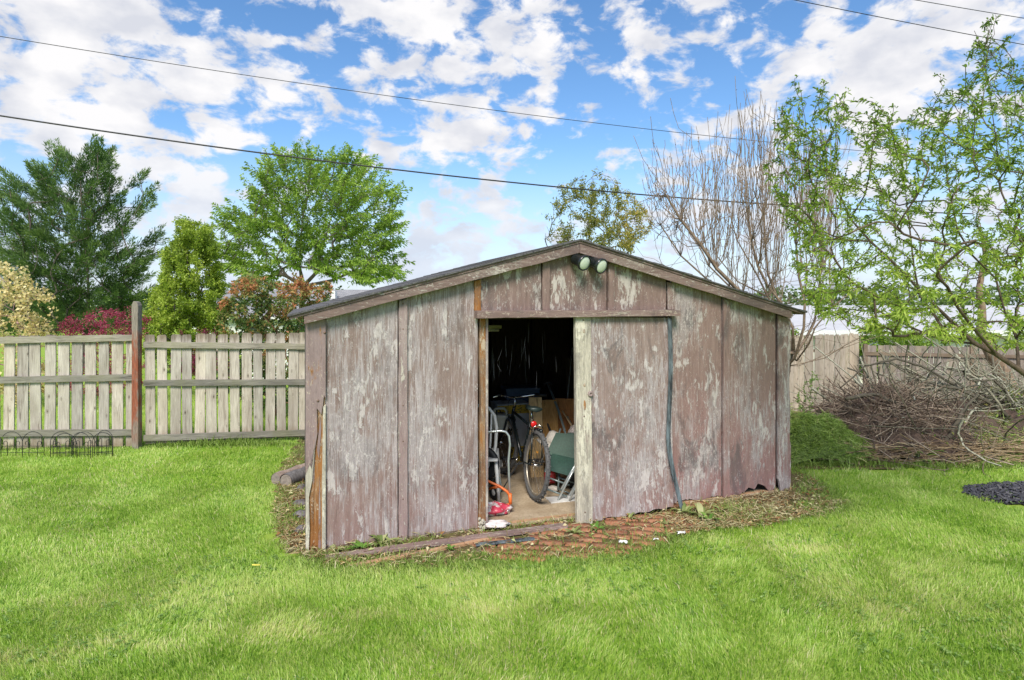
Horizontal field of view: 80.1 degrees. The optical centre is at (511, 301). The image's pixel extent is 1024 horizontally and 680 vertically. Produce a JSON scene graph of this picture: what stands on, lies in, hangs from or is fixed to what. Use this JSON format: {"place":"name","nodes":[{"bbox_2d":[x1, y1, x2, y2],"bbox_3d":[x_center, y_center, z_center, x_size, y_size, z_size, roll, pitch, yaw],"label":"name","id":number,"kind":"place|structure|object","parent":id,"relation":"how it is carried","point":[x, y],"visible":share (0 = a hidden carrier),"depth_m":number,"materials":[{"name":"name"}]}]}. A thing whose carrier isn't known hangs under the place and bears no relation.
{"place":"outdoors","nodes":[
{"label":"outdoors","id":0,"kind":"place"},
{"bbox_2d":[0,433,304,450],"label":"fence foot grass","id":1,"kind":"structure","parent":0,"point":[203,442],"depth_m":8.38,"materials":[{"name":"green plant"}]},
{"bbox_2d":[0,36,971,159],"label":"overhead wire","id":2,"kind":"object","parent":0,"point":[392,96],"visible":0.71,"depth_m":16.75,"materials":[{"name":"black rubber"}]},
{"bbox_2d":[0,115,972,213],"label":"overhead wire","id":3,"kind":"object","parent":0,"point":[374,166],"visible":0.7,"depth_m":13.54,"materials":[{"name":"black rubber"}]},
{"bbox_2d":[0,306,1023,679],"bbox_3d":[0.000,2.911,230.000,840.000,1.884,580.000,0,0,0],"label":"ground","id":4,"kind":"structure","parent":0,"point":[434,606],"depth_m":4.25,"materials":[{"name":"green plant"}]},
{"bbox_2d":[1,431,43,456],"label":"edging hoops","id":5,"kind":"object","parent":4,"relation":"on","point":[22,452],"visible":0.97,"depth_m":7.78,"materials":[{"name":"black metal"}]},
{"bbox_2d":[0,261,83,406],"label":"flowering shrub","id":6,"kind":"object","parent":4,"relation":"on","point":[23,297],"visible":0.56,"depth_m":11.28,"materials":[{"name":"yellow plant"}]},
{"bbox_2d":[50,431,72,456],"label":"edging hoops","id":7,"kind":"object","parent":4,"relation":"on","point":[65,444],"visible":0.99,"depth_m":7.76,"materials":[{"name":"black metal"}]},
{"bbox_2d":[53,433,75,452],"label":"edging hoops","id":8,"kind":"object","parent":4,"relation":"on","point":[59,443],"visible":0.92,"depth_m":7.79,"materials":[{"name":"black metal"}]},
{"bbox_2d":[71,432,90,457],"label":"edging hoops","id":9,"kind":"object","parent":4,"relation":"on","point":[79,447],"visible":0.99,"depth_m":7.73,"materials":[{"name":"black metal"}]},
{"bbox_2d":[73,432,94,456],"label":"edging hoops","id":10,"kind":"object","parent":4,"relation":"on","point":[79,452],"visible":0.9,"depth_m":7.82,"materials":[{"name":"black metal"}]},
{"bbox_2d":[0,132,169,365],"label":"pine tree","id":11,"kind":"object","parent":4,"relation":"on","point":[26,246],"visible":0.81,"depth_m":22.75,"materials":[{"name":"green plant"}]},
{"bbox_2d":[92,432,111,456],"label":"edging hoops","id":12,"kind":"object","parent":4,"relation":"on","point":[106,451],"visible":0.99,"depth_m":7.85,"materials":[{"name":"black metal"}]},
{"bbox_2d":[56,306,152,398],"bbox_3d":[-7.788,1.079,11.581,1.876,2.026,1.098,0,0,0],"label":"crimson shrub","id":13,"kind":"object","parent":4,"relation":"on","point":[100,325],"visible":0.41,"depth_m":11.54,"materials":[{"name":"red plant"}]},
{"bbox_2d":[97,430,112,452],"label":"edging hoops","id":14,"kind":"object","parent":4,"relation":"on","point":[101,446],"visible":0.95,"depth_m":7.81,"materials":[{"name":"black metal"}]},
{"bbox_2d":[0,301,304,449],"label":"picket fence","id":15,"kind":"object","parent":4,"relation":"on","point":[206,346],"visible":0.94,"depth_m":8.33,"materials":[{"name":"grey wood"}]},
{"bbox_2d":[142,214,239,371],"bbox_3d":[-9.080,-0.107,17.013,2.953,4.665,2.615,0,0,0],"label":"columnar tree","id":16,"kind":"object","parent":4,"relation":"on","point":[178,256],"visible":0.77,"depth_m":16.45,"materials":[{"name":"green plant"}]},
{"bbox_2d":[167,328,229,389],"bbox_3d":[-6.769,1.318,13.201,1.513,1.585,0.837,0,0,0],"label":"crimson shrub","id":17,"kind":"object","parent":4,"relation":"on","point":[194,363],"visible":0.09,"depth_m":13.11,"materials":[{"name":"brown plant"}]},
{"bbox_2d":[252,349,288,378],"bbox_3d":[-5.150,1.540,15.600,3.704,0.944,0.040,0,0,0],"label":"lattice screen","id":18,"kind":"object","parent":4,"relation":"on","point":[275,364],"visible":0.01,"depth_m":15.58,"materials":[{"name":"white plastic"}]},
{"bbox_2d":[213,272,333,415],"bbox_3d":[-4.150,0.774,10.595,2.237,2.613,1.594,0,0,0],"label":"red tipped shrub","id":19,"kind":"object","parent":4,"relation":"on","point":[263,302],"visible":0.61,"depth_m":10.33,"materials":[{"name":"brown plant"}]},
{"bbox_2d":[192,290,368,353],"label":"ranch house","id":20,"kind":"structure","parent":4,"relation":"on","point":[339,294],"depth_m":42.46,"materials":[{"name":"white plastic"}]},
{"bbox_2d":[209,136,414,327],"bbox_3d":[-9.279,-2.429,28.056,9.833,11.460,7.719,0,0,0],"label":"maple tree","id":21,"kind":"object","parent":4,"relation":"on","point":[254,226],"visible":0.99,"depth_m":26.77,"materials":[{"name":"green plant"}]},
{"bbox_2d":[1,490,1023,679],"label":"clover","id":22,"kind":"object","parent":4,"relation":"on","point":[515,595],"visible":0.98,"depth_m":3.99,"materials":[{"name":"green plant"}]},
{"bbox_2d":[6,279,1023,325],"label":"treeline","id":23,"kind":"object","parent":4,"relation":"on","point":[939,301],"visible":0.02,"depth_m":84.91,"materials":[{"name":"green plant"}]},
{"bbox_2d":[287,239,806,551],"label":"garden shed","id":24,"kind":"structure","parent":4,"relation":"on","point":[681,388],"depth_m":5.55,"materials":[{"name":"brown wood"}]},
{"bbox_2d":[478,405,489,425],"bbox_3d":[-0.315,1.660,7.764,0.466,0.620,0.366,0,0,-20],"label":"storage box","id":25,"kind":"object","parent":24,"relation":"on","point":[488,416],"depth_m":7.59,"materials":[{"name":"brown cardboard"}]},
{"bbox_2d":[478,404,500,501],"bbox_3d":[-0.349,1.512,6.228,0.472,0.919,0.516,0,0,0],"label":"folding chair","id":26,"kind":"object","parent":24,"relation":"on","point":[495,449],"visible":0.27,"depth_m":6.25,"materials":[{"name":"silver metal"}]},
{"bbox_2d":[488,325,501,331],"bbox_3d":[-0.451,0.278,6.324,0.700,0.067,0.080,0,0,-19],"label":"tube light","id":27,"kind":"object","parent":24,"relation":"attached to","point":[491,328],"visible":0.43,"depth_m":6.38,"materials":[{"name":"green"}]},
{"bbox_2d":[488,430,511,504],"bbox_3d":[-0.174,1.598,5.935,0.353,0.771,0.430,0,0,0],"label":"hand truck","id":28,"kind":"object","parent":24,"relation":"on","point":[493,487],"visible":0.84,"depth_m":5.77,"materials":[{"name":"metal"}]},
{"bbox_2d":[489,427,510,472],"bbox_3d":[-0.138,1.727,7.120,0.227,0.486,0.200,0,0,-9],"label":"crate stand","id":29,"kind":"object","parent":24,"relation":"on","point":[504,437],"visible":0.35,"depth_m":7.03,"materials":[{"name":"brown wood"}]},
{"bbox_2d":[492,407,507,430],"bbox_3d":[-0.141,1.344,7.000,0.200,0.269,0.140,0,0,0],"label":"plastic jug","id":30,"kind":"object","parent":29,"relation":"on","point":[501,418],"visible":0.69,"depth_m":6.93,"materials":[{"name":"grey plastic"}]},
{"bbox_2d":[488,501,512,515],"bbox_3d":[-0.153,1.918,5.673,0.326,0.114,0.256,0,0,0],"label":"plastic bag","id":31,"kind":"object","parent":24,"relation":"on","point":[495,508],"visible":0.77,"depth_m":5.61,"materials":[{"name":"plastic"}]},
{"bbox_2d":[490,399,529,464],"bbox_3d":[-0.023,1.600,7.490,0.420,0.740,0.304,0,0,-19],"label":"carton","id":32,"kind":"object","parent":24,"relation":"on","point":[521,410],"visible":0.34,"depth_m":7.38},
{"bbox_2d":[488,393,550,501],"bbox_3d":[0.136,1.482,6.553,0.633,0.978,1.678,0,0,-10],"label":"bicycle","id":33,"kind":"object","parent":24,"relation":"on","point":[524,453],"visible":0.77,"depth_m":6.31,"materials":[{"name":"black metal"}]},
{"bbox_2d":[491,331,556,383],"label":"cobweb threads","id":34,"kind":"object","parent":24,"relation":"hanging from","point":[511,357],"visible":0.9,"depth_m":5.96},
{"bbox_2d":[529,397,543,476],"bbox_3d":[0.273,1.529,6.902,0.150,0.883,0.126,0,0,-9],"label":"leaning board","id":35,"kind":"object","parent":24,"relation":"on","point":[537,402],"visible":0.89,"depth_m":6.90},
{"bbox_2d":[542,400,557,473],"bbox_3d":[0.429,1.554,7.029,0.217,0.834,0.120,0,0,-9],"label":"leaning board","id":36,"kind":"object","parent":24,"relation":"on","point":[549,414],"visible":0.24,"depth_m":7.05,"materials":[{"name":"brown wood"}]},
{"bbox_2d":[544,471,555,482],"bbox_3d":[0.404,1.850,6.500,0.120,0.155,0.100,0,0,0],"label":"fuel can","id":37,"kind":"object","parent":24,"relation":"on","point":[553,475],"visible":0.28,"depth_m":6.45,"materials":[{"name":"red plastic"}]},
{"bbox_2d":[548,485,559,490],"bbox_3d":[0.424,1.946,6.373,0.156,0.052,0.118,0,0,0],"label":"rag","id":38,"kind":"object","parent":24,"relation":"on","point":[553,487],"visible":0.62,"depth_m":6.34,"materials":[{"name":"white fabric"}]},
{"bbox_2d":[544,381,574,487],"bbox_3d":[0.536,1.475,6.868,0.171,1.051,0.946,0,0,-18],"label":"shovel","id":39,"kind":"object","parent":24,"relation":"on","point":[572,478],"visible":0.3,"depth_m":6.92,"materials":[{"name":"black metal"}]},
{"bbox_2d":[545,494,574,502],"bbox_3d":[0.511,1.967,6.087,0.320,0.006,0.180,0,0,-17],"label":"paper sheet","id":40,"kind":"object","parent":24,"relation":"on","point":[553,499],"visible":0.71,"depth_m":6.05,"materials":[{"name":"white paper"}]},
{"bbox_2d":[544,428,574,500],"bbox_3d":[0.582,1.633,6.273,0.417,0.661,0.565,0,0,25],"label":"folding chair","id":41,"kind":"object","parent":40,"relation":"on","point":[561,447],"visible":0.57,"depth_m":6.22,"materials":[{"name":"green plastic"}]},
{"bbox_2d":[555,398,573,432],"bbox_3d":[0.690,1.552,7.150,0.394,0.838,0.120,0,0,-9],"label":"leaning board","id":42,"kind":"object","parent":24,"relation":"on","point":[566,406],"visible":0.24,"depth_m":7.16,"materials":[{"name":"brown wood"}]},
{"bbox_2d":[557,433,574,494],"bbox_3d":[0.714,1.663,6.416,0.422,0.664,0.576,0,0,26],"label":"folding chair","id":43,"kind":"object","parent":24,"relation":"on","point":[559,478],"visible":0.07,"depth_m":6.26,"materials":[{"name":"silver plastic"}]},
{"bbox_2d":[536,430,557,446],"bbox_3d":[0.413,1.504,6.550,0.302,0.243,0.334,0,0,0],"label":"sun hat","id":44,"kind":"object","parent":43,"relation":"on","point":[550,436],"visible":0.34,"depth_m":6.49,"materials":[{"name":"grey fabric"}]},
{"bbox_2d":[568,425,573,432],"bbox_3d":[0.710,1.394,6.623,0.216,0.142,0.204,0,0,0],"label":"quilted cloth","id":45,"kind":"object","parent":43,"relation":"on","point":[571,430],"visible":0.18,"depth_m":6.57,"materials":[{"name":"white fabric"}]},
{"bbox_2d":[562,410,571,425],"bbox_3d":[0.639,1.413,6.987,0.078,0.452,0.664,0,0,-22],"label":"tool handle","id":46,"kind":"object","parent":24,"relation":"on","point":[566,417],"visible":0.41,"depth_m":7.02,"materials":[{"name":"wood"}]},
{"bbox_2d":[565,358,573,398],"bbox_3d":[0.838,1.336,7.575,0.315,1.270,0.172,0,0,-9],"label":"leaning board","id":47,"kind":"object","parent":24,"relation":"on","point":[571,388],"visible":0.2,"depth_m":7.59,"materials":[{"name":"brown wood"}]},
{"bbox_2d":[567,348,572,423],"bbox_3d":[0.690,1.029,7.254,0.112,0.916,0.715,0,0,3],"label":"tool handle","id":48,"kind":"object","parent":24,"relation":"on","point":[569,377],"visible":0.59,"depth_m":7.46,"materials":[{"name":"wood"}]},
{"bbox_2d":[570,253,607,273],"bbox_3d":[0.705,-0.351,5.539,0.329,0.195,0.186,0,0,-19],"label":"twin floodlight","id":49,"kind":"object","parent":24,"relation":"attached to","point":[586,262],"visible":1,"depth_m":5.49,"materials":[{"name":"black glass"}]},
{"bbox_2d":[573,317,672,523],"bbox_3d":[1.051,1.083,5.665,1.042,1.895,0.155,0,0,-19],"label":"sliding door","id":50,"kind":"structure","parent":24,"relation":"in","point":[622,465],"depth_m":5.65,"materials":[{"name":"brown wood"}]},
{"bbox_2d":[270,437,831,571],"bbox_3d":[0.045,2.002,7.711,6.650,0.058,6.440,0,0,0],"label":"soil strip","id":51,"kind":"object","parent":4,"relation":"on","point":[793,477],"visible":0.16,"depth_m":5.17,"materials":[{"name":"brown soil"}]},
{"bbox_2d":[271,463,304,484],"bbox_3d":[-2.468,1.925,6.849,0.139,0.137,0.508,0,0,24],"label":"cut log","id":52,"kind":"object","parent":51,"relation":"on","point":[276,476],"visible":0.4,"depth_m":6.66,"materials":[{"name":"beige wood"}]},
{"bbox_2d":[280,466,304,486],"bbox_3d":[-2.337,1.915,6.749,0.162,0.161,0.511,0,0,18],"label":"cut log","id":53,"kind":"object","parent":51,"relation":"on","point":[296,475],"visible":0.55,"depth_m":6.56,"materials":[{"name":"grey wood"}]},
{"bbox_2d":[292,499,304,505],"bbox_3d":[-2.073,1.965,5.949,0.138,0.076,0.144,0,0,-18],"label":"edging stone","id":54,"kind":"object","parent":51,"relation":"on","point":[300,500],"visible":0.54,"depth_m":5.92,"materials":[{"name":"grey stone"}]},
{"bbox_2d":[293,510,304,518],"bbox_3d":[-1.955,1.965,5.637,0.142,0.076,0.152,0,0,-25],"label":"edging stone","id":55,"kind":"object","parent":51,"relation":"on","point":[299,513],"visible":0.57,"depth_m":5.60,"materials":[{"name":"grey stone"}]},
{"bbox_2d":[295,525,304,533],"bbox_3d":[-1.813,1.965,5.263,0.110,0.074,0.137,0,0,8],"label":"edging stone","id":56,"kind":"object","parent":51,"relation":"on","point":[301,526],"visible":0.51,"depth_m":5.23,"materials":[{"name":"grey stone"}]},
{"bbox_2d":[296,484,304,490],"bbox_3d":[-2.223,1.967,6.438,0.097,0.071,0.180,0,0,10],"label":"edging stone","id":57,"kind":"object","parent":51,"relation":"on","point":[303,485],"visible":0.65,"depth_m":6.40,"materials":[{"name":"grey stone"}]},
{"bbox_2d":[328,544,344,553],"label":"weed","id":58,"kind":"object","parent":51,"relation":"on","point":[338,548],"visible":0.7,"depth_m":4.86,"materials":[{"name":"green plant"}]},
{"bbox_2d":[347,540,374,549],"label":"weed","id":59,"kind":"object","parent":51,"relation":"on","point":[357,544],"visible":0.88,"depth_m":4.92,"materials":[{"name":"green plant"}]},
{"bbox_2d":[370,533,397,545],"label":"weed","id":60,"kind":"object","parent":51,"relation":"on","point":[382,538],"visible":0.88,"depth_m":5.02,"materials":[{"name":"green plant"}]},
{"bbox_2d":[384,537,402,545],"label":"weed","id":61,"kind":"object","parent":51,"relation":"on","point":[388,543],"visible":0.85,"depth_m":4.97,"materials":[{"name":"green plant"}]},
{"bbox_2d":[350,538,490,565],"bbox_3d":[-0.689,1.983,4.825,1.165,0.034,0.043,0,0,-27],"label":"lumber strip","id":62,"kind":"object","parent":51,"relation":"on","point":[470,542],"visible":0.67,"depth_m":4.82,"materials":[{"name":"brown wood"}]},
{"bbox_2d":[325,522,567,558],"bbox_3d":[-0.477,1.966,5.021,2.030,0.028,0.082,0,0,-20],"label":"track board","id":63,"kind":"object","parent":51,"relation":"on","point":[459,539],"visible":0.9,"depth_m":5.00,"materials":[{"name":"brown wood"}]},
{"bbox_2d":[445,544,455,549],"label":"weed","id":64,"kind":"object","parent":51,"relation":"on","point":[450,546],"visible":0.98,"depth_m":4.88,"materials":[{"name":"green plant"}]},
{"bbox_2d":[478,447,498,479],"bbox_3d":[-0.341,1.741,6.130,0.471,0.592,0.066,0,0,27],"label":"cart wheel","id":65,"kind":"object","parent":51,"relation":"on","point":[491,467],"visible":0.24,"depth_m":6.04,"materials":[{"name":"black rubber"}]},
{"bbox_2d":[483,519,510,527],"bbox_3d":[-0.144,1.945,5.353,0.286,0.053,0.158,0,0,0],"label":"plastic bag","id":66,"kind":"object","parent":51,"relation":"on","point":[499,523],"visible":0.84,"depth_m":5.31,"materials":[{"name":"white plastic"}]},
{"bbox_2d":[269,436,849,569],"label":"straw litter","id":67,"kind":"object","parent":51,"relation":"on","point":[746,522],"visible":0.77,"depth_m":5.48,"materials":[{"name":"brown plant"}]},
{"bbox_2d":[263,461,868,591],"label":"rim grass","id":68,"kind":"structure","parent":51,"relation":"on","point":[492,560],"depth_m":4.71,"materials":[{"name":"green plant"}]},
{"bbox_2d":[670,502,693,513],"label":"weed","id":69,"kind":"object","parent":51,"relation":"on","point":[684,506],"visible":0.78,"depth_m":5.72,"materials":[{"name":"green plant"}]},
{"bbox_2d":[699,512,720,522],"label":"weed","id":70,"kind":"object","parent":51,"relation":"on","point":[710,516],"visible":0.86,"depth_m":5.49,"materials":[{"name":"green plant"}]},
{"bbox_2d":[708,505,730,512],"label":"weed","id":71,"kind":"object","parent":51,"relation":"on","point":[725,508],"visible":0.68,"depth_m":5.73,"materials":[{"name":"green plant"}]},
{"bbox_2d":[541,168,654,253],"bbox_3d":[3.426,-1.081,24.020,4.555,8.670,3.877,0,0,0],"label":"young tree","id":72,"kind":"object","parent":4,"relation":"on","point":[627,235],"visible":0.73,"depth_m":23.59,"materials":[{"name":"green plant"}]},
{"bbox_2d":[623,79,925,376],"bbox_3d":[3.461,-0.569,8.991,3.776,5.243,3.084,0,0,0],"label":"bare tree","id":73,"kind":"object","parent":4,"relation":"on","point":[766,238],"visible":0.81,"depth_m":8.38,"materials":[{"name":"brown plant"}]},
{"bbox_2d":[762,14,1023,376],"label":"peach tree","id":74,"kind":"object","parent":4,"relation":"on","point":[900,311],"visible":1,"depth_m":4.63,"materials":[{"name":"green plant"}]},
{"bbox_2d":[857,320,951,376],"bbox_3d":[11.249,1.796,17.603,3.058,2.624,1.360,0,0,0],"label":"bright shrub","id":75,"kind":"object","parent":4,"relation":"on","point":[918,342],"visible":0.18,"depth_m":17.40,"materials":[{"name":"green plant"}]},
{"bbox_2d":[791,452,1023,471],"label":"edge grass","id":76,"kind":"structure","parent":4,"relation":"on","point":[918,463],"depth_m":7.35,"materials":[{"name":"green plant"}]},
{"bbox_2d":[863,344,1023,396],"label":"board fence","id":77,"kind":"object","parent":4,"relation":"on","point":[871,354],"visible":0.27,"depth_m":16.15,"materials":[{"name":"brown wood"}]},
{"bbox_2d":[970,485,1023,503],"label":"mulch base","id":78,"kind":"object","parent":4,"relation":"on","point":[1002,500],"visible":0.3,"depth_m":6.08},
{"bbox_2d":[961,480,1023,504],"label":"mulch chips","id":79,"kind":"object","parent":78,"relation":"on","point":[1016,489],"visible":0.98,"depth_m":6.32,"materials":[{"name":"grey gravel"}]},
{"bbox_2d":[0,0,1023,305],"label":"sky","id":80,"kind":"structure","parent":0,"point":[622,63],"materials":[{"name":"blue"}]},
{"bbox_2d":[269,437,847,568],"bbox_3d":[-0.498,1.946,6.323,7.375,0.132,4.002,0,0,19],"label":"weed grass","id":81,"kind":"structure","parent":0,"point":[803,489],"depth_m":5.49,"materials":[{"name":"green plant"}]},
{"bbox_2d":[472,501,723,562],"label":"brick path","id":82,"kind":"structure","parent":0,"point":[622,528],"depth_m":5.13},
{"bbox_2d":[475,537,534,546],"bbox_3d":[-0.053,1.964,4.992,0.499,0.012,0.058,0,0,-15],"label":"metal channel","id":83,"kind":"object","parent":82,"relation":"on","point":[508,541],"visible":0.94,"depth_m":4.98,"materials":[{"name":"metal"}]},
{"bbox_2d":[565,525,584,535],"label":"weed","id":84,"kind":"object","parent":82,"relation":"on","point":[573,531],"visible":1,"depth_m":5.18,"materials":[{"name":"green plant"}]},
{"bbox_2d":[589,521,604,531],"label":"weed","id":85,"kind":"object","parent":82,"relation":"on","point":[596,525],"visible":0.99,"depth_m":5.32,"materials":[{"name":"green plant"}]},
{"bbox_2d":[683,502,716,517],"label":"weed","id":86,"kind":"object","parent":82,"relation":"on","point":[700,508],"visible":0.68,"depth_m":5.64,"materials":[{"name":"green plant"}]},
{"bbox_2d":[791,411,1017,469],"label":"bed soil","id":87,"kind":"structure","parent":0,"point":[871,467],"depth_m":7.37,"materials":[{"name":"brown soil"}]},
{"bbox_2d":[795,371,821,414],"bbox_3d":[4.264,1.507,8.876,0.569,1.007,0.334,0,0,-42],"label":"green seedling","id":88,"kind":"object","parent":87,"relation":"on","point":[811,380],"visible":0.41,"depth_m":8.89,"materials":[{"name":"green plant"}]},
{"bbox_2d":[789,333,858,410],"bbox_3d":[8.070,1.947,16.733,3.064,2.163,0.092,0,0,-5],"label":"board fence","id":89,"kind":"object","parent":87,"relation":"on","point":[843,359],"visible":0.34,"depth_m":16.74,"materials":[{"name":"beige wood"}]},
{"bbox_2d":[790,414,874,465],"bbox_3d":[3.850,1.705,7.980,2.100,0.626,1.560,0,0,0],"label":"clippings heap","id":90,"kind":"object","parent":87,"relation":"on","point":[800,457],"visible":0.19,"depth_m":7.48,"materials":[{"name":"plant"}]},
{"bbox_2d":[790,403,877,467],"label":"grass clippings","id":91,"kind":"object","parent":90,"relation":"on","point":[807,417],"depth_m":7.55,"materials":[{"name":"green plant"}]},
{"bbox_2d":[791,307,1023,476],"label":"brush","id":92,"kind":"object","parent":87,"relation":"on","point":[894,408],"depth_m":8.16,"materials":[{"name":"brown wood"}]},
{"bbox_2d":[844,393,918,403],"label":"fallen branch","id":93,"kind":"object","parent":92,"relation":"on","point":[853,397],"visible":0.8,"depth_m":8.04,"materials":[{"name":"wood"}]},
{"bbox_2d":[972,379,1012,406],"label":"fallen branch","id":94,"kind":"object","parent":92,"relation":"on","point":[997,383],"visible":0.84,"depth_m":8.29,"materials":[{"name":"grey wood"}]},
{"bbox_2d":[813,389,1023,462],"bbox_3d":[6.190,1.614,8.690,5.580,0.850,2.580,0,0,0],"label":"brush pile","id":95,"kind":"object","parent":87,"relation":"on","point":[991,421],"visible":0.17,"depth_m":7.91,"materials":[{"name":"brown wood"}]},
{"bbox_2d":[841,358,983,404],"bbox_3d":[5.656,1.133,8.612,2.173,0.696,0.094,0,0,-6],"label":"fallen branch","id":96,"kind":"object","parent":95,"relation":"on","point":[919,365],"visible":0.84,"depth_m":8.58,"materials":[{"name":"wood"}]},
{"bbox_2d":[944,390,980,440],"bbox_3d":[5.723,1.479,7.737,0.574,0.713,0.089,0,0,-10],"label":"fallen branch","id":97,"kind":"object","parent":95,"relation":"on","point":[955,424],"visible":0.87,"depth_m":7.72,"materials":[{"name":"grey wood"}]},
{"bbox_2d":[894,447,945,461],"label":"dock weed","id":98,"kind":"object","parent":87,"relation":"on","point":[919,453],"visible":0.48,"depth_m":7.53,"materials":[{"name":"green plant"}]},
{"bbox_2d":[842,423,1023,466],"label":"straw stalks","id":99,"kind":"object","parent":87,"relation":"on","point":[978,451],"visible":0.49,"depth_m":7.53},
{"bbox_2d":[921,381,1011,419],"bbox_3d":[6.267,1.515,8.161,1.510,0.894,0.155,0,0,8],"label":"fallen branch","id":100,"kind":"object","parent":87,"relation":"on","point":[1005,414],"visible":0.75,"depth_m":8.18,"materials":[{"name":"wood"}]},
{"bbox_2d":[943,138,1023,396],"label":"tree trunk","id":101,"kind":"object","parent":87,"relation":"on","point":[980,280],"visible":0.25,"depth_m":11.92,"materials":[{"name":"beige plant"}]},
{"bbox_2d":[965,402,1023,470],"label":"dry clippings","id":102,"kind":"object","parent":87,"relation":"on","point":[990,425],"visible":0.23,"depth_m":7.84,"materials":[{"name":"brown plant"}]},
{"bbox_2d":[790,305,1023,389],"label":"ranch house","id":103,"kind":"structure","parent":0,"point":[839,326],"depth_m":22.74,"materials":[{"name":"beige plastic"}]},
{"bbox_2d":[962,343,998,364],"bbox_3d":[16.900,2.050,21.969,1.320,1.120,0.058,0,0,0],"label":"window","id":104,"kind":"structure","parent":103,"relation":"in","point":[964,345],"depth_m":21.95,"materials":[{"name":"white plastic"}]},
{"bbox_2d":[796,0,1023,44],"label":"overhead wire","id":105,"kind":"object","parent":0,"point":[903,21],"visible":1,"depth_m":14.25,"materials":[{"name":"black rubber"}]},
{"bbox_2d":[917,0,1021,17],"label":"overhead wire","id":106,"kind":"object","parent":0,"point":[970,9],"visible":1,"depth_m":14.09,"materials":[{"name":"black rubber"}]},
{"bbox_3d":[0.066,1.700,7.947,0.516,0.540,0.366,0,0,-17],"label":"storage box","id":107,"kind":"object","parent":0,"visible":0},
{"bbox_2d":[500,384,539,401],"bbox_3d":[0.107,1.265,7.945,0.456,0.320,0.316,0,0,-14],"label":"storage box","id":108,"kind":"object","parent":107,"relation":"on","point":[514,390],"visible":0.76,"depth_m":7.82,"materials":[{"name":"blue plastic"}]}
]}

